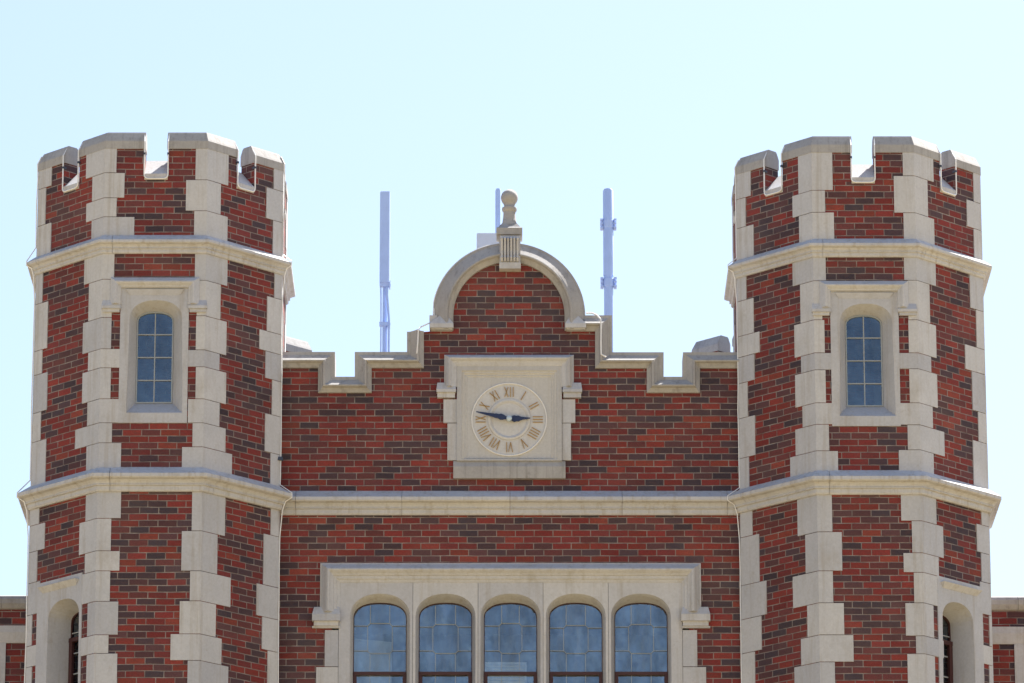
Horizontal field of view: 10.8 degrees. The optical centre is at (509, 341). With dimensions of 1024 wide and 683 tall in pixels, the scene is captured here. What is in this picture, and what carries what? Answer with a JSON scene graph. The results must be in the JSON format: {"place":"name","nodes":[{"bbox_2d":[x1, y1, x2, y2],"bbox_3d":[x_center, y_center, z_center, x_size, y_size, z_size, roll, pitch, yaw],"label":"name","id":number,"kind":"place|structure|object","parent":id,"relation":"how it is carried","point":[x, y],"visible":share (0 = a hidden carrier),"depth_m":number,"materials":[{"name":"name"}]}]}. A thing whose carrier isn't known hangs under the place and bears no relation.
{"place":"outdoors","nodes":[
{"label":"outdoors","id":0,"kind":"place"},
{"bbox_2d":[0,596,78,682],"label":"building wing","id":1,"kind":"structure","parent":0,"point":[12,632],"depth_m":59.55,"materials":[{"name":"red brick"}]},
{"bbox_2d":[477,233,498,248],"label":"equipment cabinet","id":2,"kind":"object","parent":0,"point":[484,239],"visible":0.23,"depth_m":66.42,"materials":[{"name":"grey metal"}]},
{"bbox_2d":[0,0,1023,596],"label":"sky","id":3,"kind":"structure","parent":0,"point":[440,106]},
{"bbox_2d":[943,597,1023,682],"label":"building wing","id":4,"kind":"structure","parent":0,"point":[1008,635],"depth_m":59.55,"materials":[{"name":"red brick"}]},
{"label":"ground","id":5,"kind":"structure","parent":0,"visible":0},
{"bbox_2d":[18,132,294,682],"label":"turret","id":6,"kind":"object","parent":5,"relation":"on","point":[154,496],"visible":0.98,"depth_m":58.39,"materials":[{"name":"brick"}]},
{"bbox_2d":[16,156,41,682],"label":"down conductor","id":7,"kind":"object","parent":6,"relation":"attached to","point":[31,421],"visible":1,"depth_m":58.88,"materials":[{"name":"metal"}]},
{"bbox_2d":[68,612,78,682],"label":"window","id":8,"kind":"structure","parent":6,"relation":"in","point":[73,639],"depth_m":58.02,"materials":[{"name":"paint"}]},
{"bbox_2d":[135,312,173,403],"bbox_3d":[-3.841,0.176,58.474,0.398,1.031,0.030,0,-16,0],"label":"window","id":9,"kind":"structure","parent":6,"relation":"in","point":[155,313],"depth_m":58.46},
{"bbox_2d":[62,136,256,191],"bbox_3d":[-3.853,-1.924,59.327,2.500,0.570,0.864,0,-16,0],"label":"lightning cable","id":10,"kind":"object","parent":6,"relation":"on","point":[237,163],"visible":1,"depth_m":59.20,"materials":[{"name":"metal"}]},
{"bbox_2d":[278,157,291,682],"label":"down conductor","id":11,"kind":"object","parent":6,"relation":"attached to","point":[280,458],"visible":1,"depth_m":58.87,"materials":[{"name":"metal"}]},
{"bbox_2d":[279,189,740,682],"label":"gabled facade","id":12,"kind":"structure","parent":5,"relation":"on","point":[612,556],"depth_m":58.94,"materials":[{"name":"red brick"}]},
{"bbox_2d":[286,336,311,351],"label":"roof vent","id":13,"kind":"object","parent":12,"relation":"on","point":[294,345],"depth_m":66.69,"materials":[{"name":"grey metal"}]},
{"bbox_2d":[354,639,391,682],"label":"window pane","id":14,"kind":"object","parent":12,"relation":"on","point":[365,660],"visible":1,"depth_m":59.00,"materials":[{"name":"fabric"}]},
{"bbox_2d":[353,603,405,682],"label":"window","id":15,"kind":"structure","parent":12,"relation":"in","point":[355,674],"depth_m":58.52,"materials":[{"name":"glass"}]},
{"bbox_2d":[379,191,390,351],"bbox_3d":[-1.493,0.263,64.502,0.131,4.278,0.136,0,-16,0],"label":"roof antenna","id":16,"kind":"object","parent":12,"relation":"on","point":[385,233],"visible":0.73,"depth_m":64.78,"materials":[{"name":"blue paint"}]},
{"bbox_2d":[419,603,471,682],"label":"window","id":17,"kind":"structure","parent":12,"relation":"in","point":[469,674],"depth_m":58.53,"materials":[{"name":"paint"}]},
{"bbox_2d":[416,245,488,353],"bbox_3d":[-0.621,-0.460,59.507,0.824,1.285,0.100,2,-16,-8],"label":"gable cable","id":18,"kind":"object","parent":12,"relation":"attached to","point":[434,300],"visible":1,"depth_m":59.47,"materials":[{"name":"metal"}]},
{"bbox_2d":[495,188,500,232],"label":"roof antenna","id":19,"kind":"object","parent":12,"relation":"on","point":[498,207],"visible":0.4,"depth_m":67.14,"materials":[{"name":"blue paint"}]},
{"bbox_2d":[485,662,525,682],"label":"louvred unit","id":20,"kind":"object","parent":12,"relation":"attached to","point":[506,666],"visible":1,"depth_m":58.71,"materials":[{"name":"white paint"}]},
{"bbox_2d":[436,355,581,478],"bbox_3d":[-0.003,0.818,59.113,1.596,1.408,0.146,0,-16,0],"label":"wall clock","id":21,"kind":"object","parent":12,"relation":"attached to","point":[508,416],"depth_m":59.13,"materials":[{"name":"stone"}]},
{"bbox_2d":[484,603,536,682],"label":"window","id":22,"kind":"structure","parent":12,"relation":"in","point":[486,674],"depth_m":58.52,"materials":[{"name":"paint"}]},
{"bbox_2d":[549,603,602,682],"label":"window","id":23,"kind":"structure","parent":12,"relation":"in","point":[551,674],"depth_m":58.52,"materials":[{"name":"paint"}]},
{"bbox_2d":[586,312,606,357],"bbox_3d":[0.949,-0.075,59.328,0.245,0.550,0.050,-8,-18,25],"label":"gable cable","id":24,"kind":"object","parent":12,"relation":"attached to","point":[597,315],"visible":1,"depth_m":59.29,"materials":[{"name":"metal"}]},
{"bbox_2d":[600,188,616,351],"bbox_3d":[1.189,0.244,64.525,0.195,4.328,0.135,0,-16,0],"label":"roof antenna","id":25,"kind":"object","parent":12,"relation":"on","point":[608,283],"visible":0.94,"depth_m":64.86,"materials":[{"name":"blue paint"}]},
{"bbox_2d":[615,603,667,682],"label":"window","id":26,"kind":"structure","parent":12,"relation":"in","point":[665,674],"depth_m":58.52,"materials":[{"name":"paint"}]},
{"bbox_2d":[692,335,733,351],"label":"roof vent","id":27,"kind":"object","parent":12,"relation":"on","point":[720,343],"visible":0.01,"depth_m":66.64,"materials":[{"name":"grey metal"}]},
{"bbox_2d":[724,136,1001,682],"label":"turret","id":28,"kind":"object","parent":5,"relation":"on","point":[865,500],"visible":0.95,"depth_m":58.52,"materials":[{"name":"brick"}]},
{"bbox_2d":[727,160,741,682],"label":"down conductor","id":29,"kind":"object","parent":28,"relation":"attached to","point":[738,427],"visible":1,"depth_m":58.97,"materials":[{"name":"metal"}]},
{"bbox_2d":[763,139,956,195],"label":"trim","id":30,"kind":"structure","parent":28,"relation":"on","point":[874,158],"depth_m":59.32,"materials":[{"name":"metal"}]},
{"bbox_2d":[845,315,882,406],"bbox_3d":[3.847,0.212,58.599,0.398,1.031,0.030,0,-16,0],"label":"window","id":31,"kind":"structure","parent":28,"relation":"in","point":[863,316],"depth_m":58.59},
{"bbox_2d":[943,616,952,682],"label":"window","id":32,"kind":"structure","parent":28,"relation":"in","point":[949,644],"depth_m":58.19,"materials":[{"name":"paint"}]}
]}

